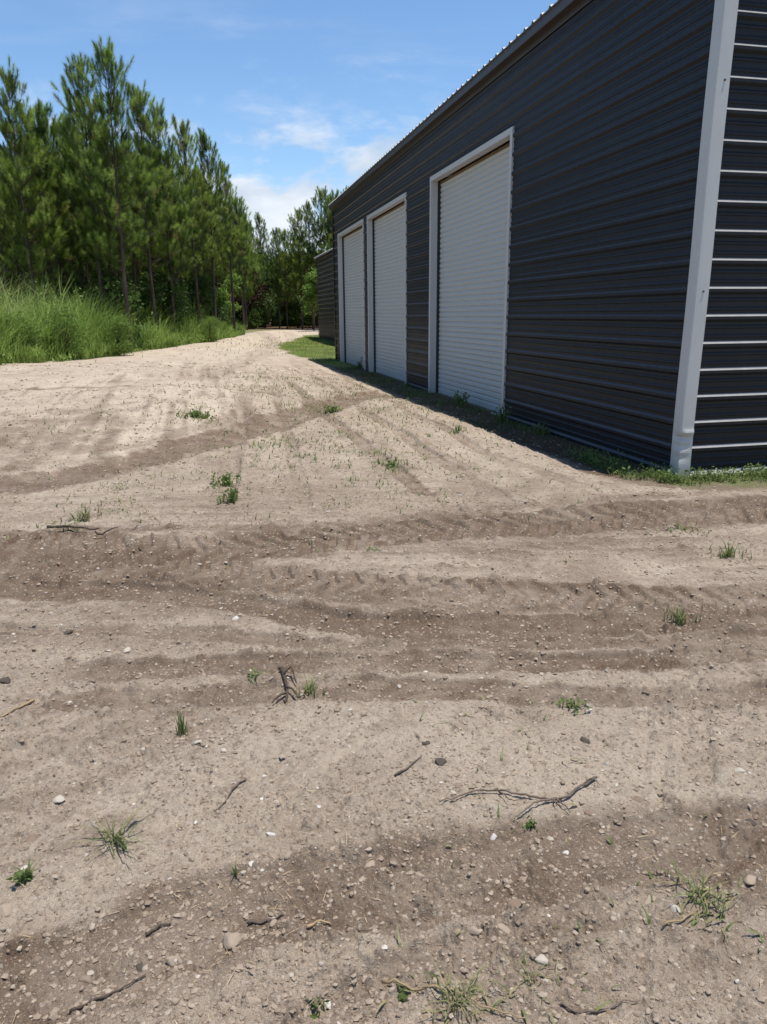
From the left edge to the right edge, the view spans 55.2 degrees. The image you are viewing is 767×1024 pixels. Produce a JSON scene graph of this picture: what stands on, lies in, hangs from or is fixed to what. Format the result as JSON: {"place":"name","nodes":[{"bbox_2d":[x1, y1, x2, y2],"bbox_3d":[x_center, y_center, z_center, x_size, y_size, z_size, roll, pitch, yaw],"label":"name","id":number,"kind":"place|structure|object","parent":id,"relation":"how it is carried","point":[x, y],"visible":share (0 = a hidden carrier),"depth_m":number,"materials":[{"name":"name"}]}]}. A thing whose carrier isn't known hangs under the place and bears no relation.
{"place":"outdoors","nodes":[
{"label":"outdoors","id":0,"kind":"place"},
{"bbox_2d":[0,0,557,292],"label":"sky","id":1,"kind":"structure","parent":0,"point":[297,97],"materials":[{"name":"blue"}]},
{"bbox_2d":[277,335,355,367],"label":"lawn","id":2,"kind":"structure","parent":0,"point":[314,348],"depth_m":39.51,"materials":[{"name":"plant"}]},
{"bbox_2d":[0,329,762,1023],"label":"grass","id":3,"kind":"structure","parent":0,"point":[344,527],"depth_m":8.90,"materials":[{"name":"green plant"}]},
{"bbox_2d":[0,323,766,1023],"bbox_3d":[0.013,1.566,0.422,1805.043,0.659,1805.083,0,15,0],"label":"ground","id":4,"kind":"structure","parent":0,"point":[302,613],"depth_m":3.39,"materials":[{"name":"soil"}]},
{"bbox_2d":[0,903,12,916],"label":"stone","id":5,"kind":"object","parent":4,"relation":"on","point":[6,910],"visible":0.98,"depth_m":2.14,"materials":[{"name":"stone"}]},
{"bbox_2d":[0,160,32,302],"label":"pine tree","id":6,"kind":"object","parent":4,"relation":"on","point":[5,245],"visible":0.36,"depth_m":38.57,"materials":[{"name":"green plant"}]},
{"bbox_2d":[0,142,35,302],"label":"pine tree","id":7,"kind":"object","parent":4,"relation":"on","point":[17,266],"visible":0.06,"depth_m":47.81,"materials":[{"name":"green plant"}]},
{"bbox_2d":[0,121,44,301],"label":"pine tree","id":8,"kind":"object","parent":4,"relation":"on","point":[8,247],"visible":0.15,"depth_m":40.92,"materials":[{"name":"green plant"}]},
{"bbox_2d":[0,312,45,359],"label":"weed bush","id":9,"kind":"object","parent":4,"relation":"on","point":[33,326],"visible":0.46,"depth_m":25.18,"materials":[{"name":"green plant"}]},
{"bbox_2d":[6,856,40,884],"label":"weed","id":10,"kind":"object","parent":4,"relation":"on","point":[20,875],"visible":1,"depth_m":2.26,"materials":[{"name":"green plant"}]},
{"bbox_2d":[0,273,49,309],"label":"shrub","id":11,"kind":"object","parent":4,"relation":"on","point":[11,287],"visible":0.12,"depth_m":48.25,"materials":[{"name":"green plant"}]},
{"bbox_2d":[0,53,70,306],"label":"pine tree","id":12,"kind":"object","parent":4,"relation":"on","point":[25,189],"visible":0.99,"depth_m":33.97,"materials":[{"name":"green plant"}]},
{"bbox_2d":[4,99,72,301],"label":"pine tree","id":13,"kind":"object","parent":4,"relation":"on","point":[27,131],"visible":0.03,"depth_m":44.00,"materials":[{"name":"green plant"}]},
{"bbox_2d":[15,274,72,298],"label":"shrub","id":14,"kind":"object","parent":4,"relation":"on","point":[29,281],"visible":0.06,"depth_m":56.37,"materials":[{"name":"green plant"}]},
{"bbox_2d":[19,115,73,307],"bbox_3d":[-17.770,-14.645,39.137,3.339,11.984,3.010,5,16,20],"label":"pine tree","id":15,"kind":"object","parent":4,"relation":"on","point":[65,218],"visible":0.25,"depth_m":38.59,"materials":[{"name":"green plant"}]},
{"bbox_2d":[10,96,98,305],"bbox_3d":[-17.210,-14.781,38.536,4.721,12.694,4.600,4,16,15],"label":"pine tree","id":16,"kind":"object","parent":4,"relation":"on","point":[42,114],"visible":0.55,"depth_m":37.75,"materials":[{"name":"green plant"}]},
{"bbox_2d":[32,302,89,357],"bbox_3d":[-11.822,-6.591,27.206,1.770,2.302,1.904,1,15,7],"label":"weed bush","id":17,"kind":"object","parent":4,"relation":"on","point":[67,324],"visible":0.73,"depth_m":26.99,"materials":[{"name":"green plant"}]},
{"bbox_2d":[46,525,99,529],"bbox_3d":[-2.473,0.123,5.874,0.499,0.045,0.057,4,16,15],"label":"stick","id":18,"kind":"object","parent":4,"relation":"on","point":[56,526],"visible":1,"depth_m":5.90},
{"bbox_2d":[48,117,98,302],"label":"pine tree","id":19,"kind":"object","parent":4,"relation":"on","point":[60,134],"visible":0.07,"depth_m":46.62,"materials":[{"name":"green plant"}]},
{"bbox_2d":[44,92,114,301],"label":"pine tree","id":20,"kind":"object","parent":4,"relation":"on","point":[74,204],"visible":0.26,"depth_m":40.03,"materials":[{"name":"green plant"}]},
{"bbox_2d":[68,504,102,522],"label":"weed","id":21,"kind":"object","parent":4,"relation":"on","point":[84,517],"visible":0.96,"depth_m":6.23,"materials":[{"name":"green plant"}]},
{"bbox_2d":[48,52,125,306],"bbox_3d":[-14.953,-15.514,37.356,3.905,14.623,4.794,-9,17,-30],"label":"pine tree","id":22,"kind":"object","parent":4,"relation":"on","point":[80,89],"visible":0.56,"depth_m":36.14,"materials":[{"name":"green plant"}]},
{"bbox_2d":[67,266,145,319],"bbox_3d":[-14.509,-10.777,39.270,4.025,4.592,4.481,-11,18,-34],"label":"shrub","id":23,"kind":"object","parent":4,"relation":"on","point":[112,284],"visible":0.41,"depth_m":38.56,"materials":[{"name":"green plant"}]},
{"bbox_2d":[72,113,141,313],"bbox_3d":[-14.114,-14.338,38.051,3.034,11.890,3.724,4,16,17],"label":"pine tree","id":24,"kind":"object","parent":4,"relation":"on","point":[103,263],"visible":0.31,"depth_m":37.77,"materials":[{"name":"green plant"}]},
{"bbox_2d":[69,974,145,1012],"bbox_3d":[-0.707,1.239,1.892,0.195,0.022,0.018,-11,18,-34],"label":"twig","id":25,"kind":"object","parent":4,"relation":"on","point":[90,1001],"visible":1,"depth_m":1.87,"materials":[{"name":"wood"}]},
{"bbox_2d":[76,273,145,306],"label":"shrub","id":26,"kind":"object","parent":4,"relation":"on","point":[129,276],"visible":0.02,"depth_m":44.46,"materials":[{"name":"green plant"}]},
{"bbox_2d":[59,793,164,866],"bbox_3d":[-0.915,1.075,2.436,0.390,0.125,0.360,-4,16,-14],"label":"grass tuft","id":27,"kind":"object","parent":4,"relation":"on","point":[120,838],"visible":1,"depth_m":2.44,"materials":[{"name":"green plant"}]},
{"bbox_2d":[96,312,137,355],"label":"weed bush","id":28,"kind":"object","parent":4,"relation":"on","point":[119,322],"visible":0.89,"depth_m":32.02,"materials":[{"name":"green plant"}]},
{"bbox_2d":[65,34,178,345],"bbox_3d":[-12.614,-14.636,34.929,4.614,14.186,4.661,3,15,13],"label":"pine tree","id":29,"kind":"object","parent":4,"relation":"on","point":[106,56],"visible":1,"depth_m":34.12,"materials":[{"name":"green plant"}]},
{"bbox_2d":[0,253,246,364],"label":"tall grass","id":30,"kind":"structure","parent":4,"relation":"on","point":[148,337],"depth_m":31.68,"materials":[{"name":"plant"}]},
{"bbox_2d":[107,145,156,330],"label":"pine tree","id":31,"kind":"object","parent":4,"relation":"on","point":[134,262],"visible":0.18,"depth_m":40.60,"materials":[{"name":"green plant"}]},
{"bbox_2d":[108,135,160,304],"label":"pine tree","id":32,"kind":"object","parent":4,"relation":"on","point":[133,225],"visible":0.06,"depth_m":44.46,"materials":[{"name":"green plant"}]},
{"bbox_2d":[118,278,174,328],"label":"shrub","id":33,"kind":"object","parent":4,"relation":"on","point":[159,292],"visible":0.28,"depth_m":42.93,"materials":[{"name":"green plant"}]},
{"bbox_2d":[113,80,182,331],"bbox_3d":[-12.967,-15.946,40.138,4.107,13.994,3.530,-12,19,-36],"label":"pine tree","id":34,"kind":"object","parent":4,"relation":"on","point":[141,100],"visible":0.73,"depth_m":39.61,"materials":[{"name":"green plant"}]},
{"bbox_2d":[131,146,166,284],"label":"pine tree","id":35,"kind":"object","parent":4,"relation":"on","point":[148,222],"visible":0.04,"depth_m":46.67,"materials":[{"name":"green plant"}]},
{"bbox_2d":[126,268,181,296],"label":"shrub","id":36,"kind":"object","parent":4,"relation":"on","point":[162,276],"visible":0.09,"depth_m":48.07,"materials":[{"name":"green plant"}]},
{"bbox_2d":[132,96,201,333],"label":"pine tree","id":37,"kind":"object","parent":4,"relation":"on","point":[166,162],"visible":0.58,"depth_m":42.63,"materials":[{"name":"green plant"}]},
{"bbox_2d":[142,283,192,335],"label":"shrub","id":38,"kind":"object","parent":4,"relation":"on","point":[167,301],"visible":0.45,"depth_m":44.72,"materials":[{"name":"green plant"}]},
{"bbox_2d":[152,143,189,276],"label":"pine tree","id":39,"kind":"object","parent":4,"relation":"on","point":[157,264],"visible":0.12,"depth_m":50.15,"materials":[{"name":"green plant"}]},
{"bbox_2d":[149,288,194,329],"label":"shrub","id":40,"kind":"object","parent":4,"relation":"on","point":[178,303],"visible":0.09,"depth_m":47.08,"materials":[{"name":"green plant"}]},
{"bbox_2d":[158,164,191,283],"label":"pine tree","id":41,"kind":"object","parent":4,"relation":"on","point":[180,253],"visible":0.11,"depth_m":54.01,"materials":[{"name":"green plant"}]},
{"bbox_2d":[168,709,191,737],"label":"grass tuft","id":42,"kind":"object","parent":4,"relation":"on","point":[182,725],"visible":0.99,"depth_m":3.07,"materials":[{"name":"green plant"}]},
{"bbox_2d":[174,167,202,282],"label":"pine tree","id":43,"kind":"object","parent":4,"relation":"on","point":[192,224],"visible":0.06,"depth_m":55.32,"materials":[{"name":"green plant"}]},
{"bbox_2d":[159,114,220,330],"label":"pine tree","id":44,"kind":"object","parent":4,"relation":"on","point":[188,172],"visible":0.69,"depth_m":46.34,"materials":[{"name":"green plant"}]},
{"bbox_2d":[176,407,212,421],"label":"weed","id":45,"kind":"object","parent":4,"relation":"on","point":[197,413],"visible":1,"depth_m":11.49,"materials":[{"name":"green plant"}]},
{"bbox_2d":[178,275,232,322],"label":"shrub","id":46,"kind":"object","parent":4,"relation":"on","point":[205,289],"visible":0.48,"depth_m":53.07,"materials":[{"name":"green plant"}]},
{"bbox_2d":[189,164,222,297],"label":"pine tree","id":47,"kind":"object","parent":4,"relation":"on","point":[207,269],"visible":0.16,"depth_m":58.59,"materials":[{"name":"green plant"}]},
{"bbox_2d":[198,315,218,341],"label":"weed bush","id":48,"kind":"object","parent":4,"relation":"on","point":[208,320],"visible":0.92,"depth_m":46.51,"materials":[{"name":"green plant"}]},
{"bbox_2d":[184,128,234,326],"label":"pine tree","id":49,"kind":"object","parent":4,"relation":"on","point":[205,146],"visible":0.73,"depth_m":50.89,"materials":[{"name":"green plant"}]},
{"bbox_2d":[196,185,229,286],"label":"pine tree","id":50,"kind":"object","parent":4,"relation":"on","point":[215,262],"visible":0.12,"depth_m":61.70,"materials":[{"name":"green plant"}]},
{"bbox_2d":[196,212,229,290],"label":"pine tree","id":51,"kind":"object","parent":4,"relation":"on","point":[222,275],"visible":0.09,"depth_m":66.31,"materials":[{"name":"green plant"}]},
{"bbox_2d":[205,196,236,287],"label":"pine tree","id":52,"kind":"object","parent":4,"relation":"on","point":[219,282],"visible":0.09,"depth_m":67.91,"materials":[{"name":"green plant"}]},
{"bbox_2d":[206,273,241,318],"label":"sapling","id":53,"kind":"object","parent":4,"relation":"on","point":[223,298],"visible":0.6,"depth_m":60.46,"materials":[{"name":"plant"}]},
{"bbox_2d":[210,472,241,486],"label":"weed","id":54,"kind":"object","parent":4,"relation":"on","point":[226,481],"visible":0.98,"depth_m":7.39,"materials":[{"name":"green plant"}]},
{"bbox_2d":[216,485,238,504],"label":"weed","id":55,"kind":"object","parent":4,"relation":"on","point":[232,495],"visible":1,"depth_m":6.74,"materials":[{"name":"green plant"}]},
{"bbox_2d":[205,160,252,332],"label":"pine tree","id":56,"kind":"object","parent":4,"relation":"on","point":[228,258],"visible":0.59,"depth_m":56.31,"materials":[{"name":"green plant"}]},
{"bbox_2d":[223,932,241,949],"bbox_3d":[-0.426,1.216,2.081,0.059,0.033,0.073,-4,-1,-25],"label":"stone","id":57,"kind":"object","parent":4,"relation":"on","point":[230,939],"visible":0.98,"depth_m":2.07,"materials":[{"name":"stone"}]},
{"bbox_2d":[218,195,264,329],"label":"pine tree","id":58,"kind":"object","parent":4,"relation":"on","point":[240,213],"visible":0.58,"depth_m":64.23,"materials":[{"name":"green plant"}]},
{"bbox_2d":[231,218,257,328],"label":"pine tree","id":59,"kind":"object","parent":4,"relation":"on","point":[245,278],"visible":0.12,"depth_m":77.97,"materials":[{"name":"green plant"}]},
{"bbox_2d":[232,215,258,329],"bbox_3d":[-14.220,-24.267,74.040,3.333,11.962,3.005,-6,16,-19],"label":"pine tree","id":60,"kind":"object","parent":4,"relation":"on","point":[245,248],"visible":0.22,"depth_m":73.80,"materials":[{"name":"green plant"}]},
{"bbox_2d":[225,268,267,314],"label":"red leaved tree","id":61,"kind":"object","parent":4,"relation":"on","point":[260,288],"visible":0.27,"depth_m":80.24,"materials":[{"name":"brown plant"}]},
{"bbox_2d":[240,305,262,327],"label":"shrub","id":62,"kind":"object","parent":4,"relation":"on","point":[253,324],"visible":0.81,"depth_m":80.12,"materials":[{"name":"green plant"}]},
{"bbox_2d":[244,220,266,327],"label":"pine tree","id":63,"kind":"object","parent":4,"relation":"on","point":[252,233],"visible":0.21,"depth_m":83.00,"materials":[{"name":"green plant"}]},
{"bbox_2d":[252,211,273,327],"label":"pine tree","id":64,"kind":"object","parent":4,"relation":"on","point":[258,226],"visible":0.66,"depth_m":84.90,"materials":[{"name":"green plant"}]},
{"bbox_2d":[258,308,272,326],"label":"shrub","id":65,"kind":"object","parent":4,"relation":"on","point":[266,319],"visible":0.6,"depth_m":83.93,"materials":[{"name":"green plant"}]},
{"bbox_2d":[249,288,282,327],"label":"shrub","id":66,"kind":"object","parent":4,"relation":"on","point":[274,318],"visible":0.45,"depth_m":83.91,"materials":[{"name":"green plant"}]},
{"bbox_2d":[256,254,284,326],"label":"broadleaf tree","id":67,"kind":"object","parent":4,"relation":"on","point":[266,280],"visible":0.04,"depth_m":92.29,"materials":[{"name":"green plant"}]},
{"bbox_2d":[262,251,288,326],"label":"broadleaf tree","id":68,"kind":"object","parent":4,"relation":"on","point":[274,281],"visible":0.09,"depth_m":94.22,"materials":[{"name":"green plant"}]},
{"bbox_2d":[264,227,289,328],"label":"pine tree","id":69,"kind":"object","parent":4,"relation":"on","point":[270,252],"visible":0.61,"depth_m":79.62,"materials":[{"name":"green plant"}]},
{"bbox_2d":[268,228,299,328],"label":"pine tree","id":70,"kind":"object","parent":4,"relation":"on","point":[284,236],"visible":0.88,"depth_m":77.80,"materials":[{"name":"green plant"}]},
{"bbox_2d":[272,666,298,702],"bbox_3d":[-0.443,0.796,3.395,0.127,0.088,0.279,0,15,0],"label":"root","id":71,"kind":"object","parent":4,"relation":"on","point":[283,673],"visible":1,"depth_m":3.42,"materials":[{"name":"wood"}]},
{"bbox_2d":[271,293,300,326],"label":"shrub","id":72,"kind":"object","parent":4,"relation":"on","point":[297,321],"visible":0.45,"depth_m":82.53,"materials":[{"name":"green plant"}]},
{"bbox_2d":[278,309,296,327],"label":"shrub","id":73,"kind":"object","parent":4,"relation":"on","point":[284,315],"visible":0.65,"depth_m":82.67,"materials":[{"name":"green plant"}]},
{"bbox_2d":[281,225,304,327],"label":"pine tree","id":74,"kind":"object","parent":4,"relation":"on","point":[293,270],"visible":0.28,"depth_m":81.36,"materials":[{"name":"green plant"}]},
{"bbox_2d":[282,299,310,326],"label":"shrub","id":75,"kind":"object","parent":4,"relation":"on","point":[305,316],"visible":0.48,"depth_m":82.74,"materials":[{"name":"green plant"}]},
{"bbox_2d":[283,206,316,328],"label":"pine tree","id":76,"kind":"object","parent":4,"relation":"on","point":[296,225],"visible":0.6,"depth_m":75.38,"materials":[{"name":"green plant"}]},
{"bbox_2d":[290,200,322,328],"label":"pine tree","id":77,"kind":"object","parent":4,"relation":"on","point":[307,210],"visible":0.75,"depth_m":73.13,"materials":[{"name":"green plant"}]},
{"bbox_2d":[300,267,317,330],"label":"sapling","id":78,"kind":"object","parent":4,"relation":"on","point":[310,297],"visible":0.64,"depth_m":66.94,"materials":[{"name":"plant"}]},
{"bbox_2d":[296,674,324,698],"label":"grass tuft","id":79,"kind":"object","parent":4,"relation":"on","point":[306,689],"visible":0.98,"depth_m":3.37,"materials":[{"name":"green plant"}]},
{"bbox_2d":[306,996,329,1018],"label":"weed","id":80,"kind":"object","parent":4,"relation":"on","point":[314,1016],"visible":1,"depth_m":1.86,"materials":[{"name":"green plant"}]},
{"bbox_2d":[303,185,333,269],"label":"pine tree","id":81,"kind":"object","parent":4,"relation":"on","point":[322,195],"visible":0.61,"depth_m":71.75,"materials":[{"name":"green plant"}]},
{"bbox_2d":[314,248,334,341],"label":"storage building","id":82,"kind":"structure","parent":4,"relation":"on","point":[325,296],"depth_m":49.91,"materials":[{"name":"grey paint"}]},
{"bbox_2d":[318,189,338,250],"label":"pine tree","id":83,"kind":"object","parent":4,"relation":"on","point":[331,196],"visible":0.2,"depth_m":72.61,"materials":[{"name":"green plant"}]},
{"bbox_2d":[372,456,419,471],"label":"weed","id":84,"kind":"object","parent":4,"relation":"on","point":[391,463],"visible":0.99,"depth_m":8.33,"materials":[{"name":"green plant"}]},
{"bbox_2d":[397,984,416,1001],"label":"weed","id":85,"kind":"object","parent":4,"relation":"on","point":[401,994],"visible":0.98,"depth_m":1.91,"materials":[{"name":"green plant"}]},
{"bbox_2d":[383,977,525,1018],"bbox_3d":[0.177,1.237,1.878,0.372,0.046,0.010,4,16,18],"label":"stem","id":86,"kind":"object","parent":4,"relation":"on","point":[411,988],"visible":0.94,"depth_m":1.89,"materials":[{"name":"wood"}]},
{"bbox_2d":[410,954,507,1023],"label":"grass tuft","id":87,"kind":"object","parent":4,"relation":"on","point":[456,996],"visible":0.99,"depth_m":1.85,"materials":[{"name":"green plant"}]},
{"bbox_2d":[452,390,470,406],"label":"weed","id":88,"kind":"object","parent":4,"relation":"on","point":[459,401],"visible":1,"depth_m":15.65,"materials":[{"name":"green plant"}]},
{"bbox_2d":[312,357,629,468],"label":"weeds","id":89,"kind":"object","parent":4,"relation":"on","point":[409,393],"visible":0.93,"depth_m":16.48,"materials":[{"name":"green plant"}]},
{"bbox_2d":[493,404,511,422],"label":"weed","id":90,"kind":"object","parent":4,"relation":"on","point":[502,416],"visible":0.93,"depth_m":13.38,"materials":[{"name":"green plant"}]},
{"bbox_2d":[439,776,599,818],"bbox_3d":[0.517,1.033,2.638,0.631,0.042,0.171,-4,15,-11],"label":"branch","id":91,"kind":"object","parent":4,"relation":"on","point":[585,783],"visible":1,"depth_m":2.66,"materials":[{"name":"brown wood"}]},
{"bbox_2d":[496,951,557,1003],"bbox_3d":[0.390,1.226,1.945,0.206,0.059,0.172,0,15,0],"label":"grass tuft","id":92,"kind":"object","parent":4,"relation":"on","point":[529,978],"visible":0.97,"depth_m":1.95,"materials":[{"name":"green plant"}]},
{"bbox_2d":[522,421,551,436],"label":"weed","id":93,"kind":"object","parent":4,"relation":"on","point":[542,432],"visible":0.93,"depth_m":12.11,"materials":[{"name":"green plant"}]},
{"bbox_2d":[328,0,766,477],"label":"storage building","id":94,"kind":"structure","parent":4,"relation":"on","point":[554,216],"depth_m":10.39,"materials":[{"name":"grey paint"}]},
{"bbox_2d":[337,219,365,369],"bbox_3d":[-1.121,-8.108,27.823,0.283,5.048,5.080,-4,15,-13],"label":"roll up door","id":95,"kind":"structure","parent":94,"relation":"in","point":[351,283],"depth_m":28.53,"materials":[{"name":"white paint"}]},
{"bbox_2d":[367,192,406,384],"bbox_3d":[0.171,-6.683,22.500,0.283,5.048,5.000,-4,15,-13],"label":"roll up door","id":96,"kind":"structure","parent":94,"relation":"in","point":[386,234],"depth_m":22.92,"materials":[{"name":"white paint"}]},
{"bbox_2d":[428,126,514,413],"bbox_3d":[1.821,-4.865,15.705,0.283,5.048,4.970,-4,15,-13],"label":"roll up door","id":97,"kind":"structure","parent":94,"relation":"in","point":[470,224],"depth_m":15.70,"materials":[{"name":"white paint"}]},
{"bbox_2d":[551,694,591,716],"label":"weed","id":98,"kind":"object","parent":4,"relation":"on","point":[570,704],"visible":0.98,"depth_m":3.26,"materials":[{"name":"green plant"}]},
{"bbox_2d":[561,999,639,1013],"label":"twig","id":99,"kind":"object","parent":4,"relation":"on","point":[567,1006],"visible":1,"depth_m":1.85,"materials":[{"name":"brown wood"}]},
{"bbox_2d":[561,445,766,486],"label":"grass","id":100,"kind":"structure","parent":4,"relation":"on","point":[664,476],"depth_m":8.81,"materials":[{"name":"green plant"}]},
{"bbox_2d":[647,514,708,537],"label":"weed","id":101,"kind":"object","parent":4,"relation":"on","point":[682,528],"visible":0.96,"depth_m":5.86,"materials":[{"name":"green plant"}]},
{"bbox_2d":[663,605,700,630],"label":"weed","id":102,"kind":"object","parent":4,"relation":"on","point":[678,620],"visible":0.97,"depth_m":4.23,"materials":[{"name":"green plant"}]},
{"bbox_2d":[639,852,744,950],"bbox_3d":[0.936,1.144,2.204,0.328,0.106,0.382,4,16,17],"label":"weed","id":103,"kind":"object","parent":4,"relation":"on","point":[698,891],"visible":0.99,"depth_m":2.20,"materials":[{"name":"green plant"}]},
{"bbox_2d":[709,540,751,559],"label":"weed","id":104,"kind":"object","parent":4,"relation":"on","point":[727,553],"visible":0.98,"depth_m":5.26,"materials":[{"name":"green plant"}]},
{"bbox_2d":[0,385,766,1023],"bbox_3d":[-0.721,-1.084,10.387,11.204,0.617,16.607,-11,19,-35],"label":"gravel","id":105,"kind":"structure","parent":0,"point":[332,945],"depth_m":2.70,"materials":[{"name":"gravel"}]},
{"bbox_2d":[2,427,766,1023],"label":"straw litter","id":106,"kind":"object","parent":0,"point":[346,835],"visible":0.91,"depth_m":2.33,"materials":[{"name":"plant"}]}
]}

